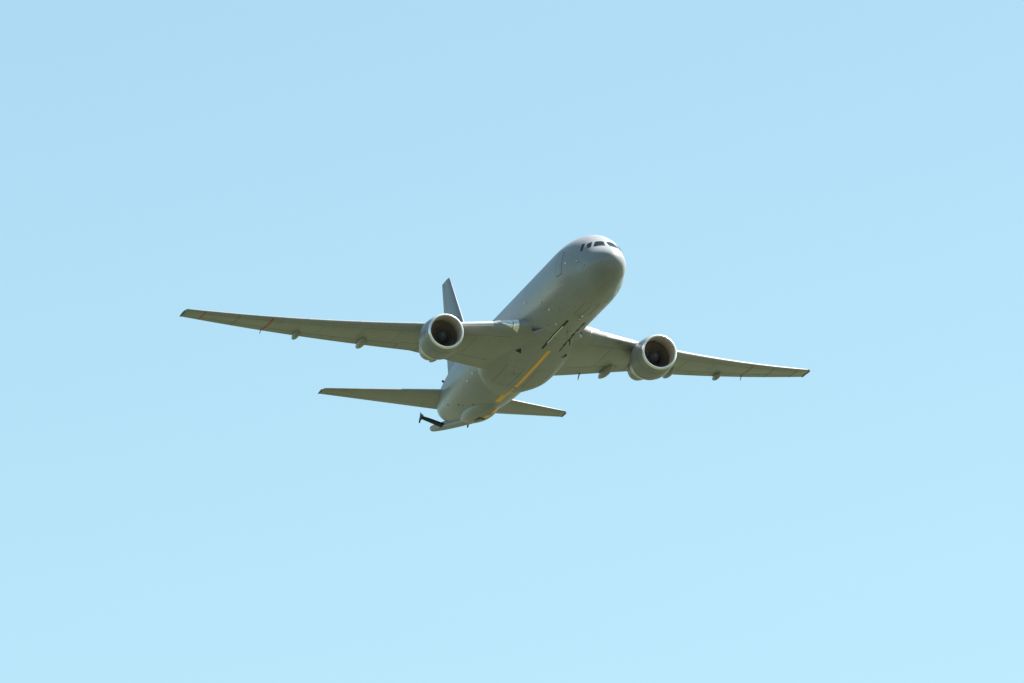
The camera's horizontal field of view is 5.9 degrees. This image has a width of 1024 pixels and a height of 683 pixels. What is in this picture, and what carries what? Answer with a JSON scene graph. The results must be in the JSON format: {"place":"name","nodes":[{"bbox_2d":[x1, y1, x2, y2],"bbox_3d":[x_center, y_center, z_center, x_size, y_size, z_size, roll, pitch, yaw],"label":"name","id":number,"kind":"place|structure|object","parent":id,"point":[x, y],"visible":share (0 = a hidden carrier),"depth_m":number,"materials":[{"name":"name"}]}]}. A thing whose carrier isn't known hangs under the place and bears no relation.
{"place":"outdoors","nodes":[
{"label":"outdoors","id":0,"kind":"place"},
{"bbox_2d":[179,235,809,431],"bbox_3d":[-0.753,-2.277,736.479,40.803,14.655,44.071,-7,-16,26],"label":"tanker aircraft","id":1,"kind":"object","parent":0,"point":[537,331],"visible":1,"depth_m":727.27,"materials":[{"name":"grey paint"}]},
{"bbox_2d":[0,0,1023,682],"label":"sky","id":2,"kind":"structure","parent":0,"point":[832,189],"materials":[{"name":"blue"}]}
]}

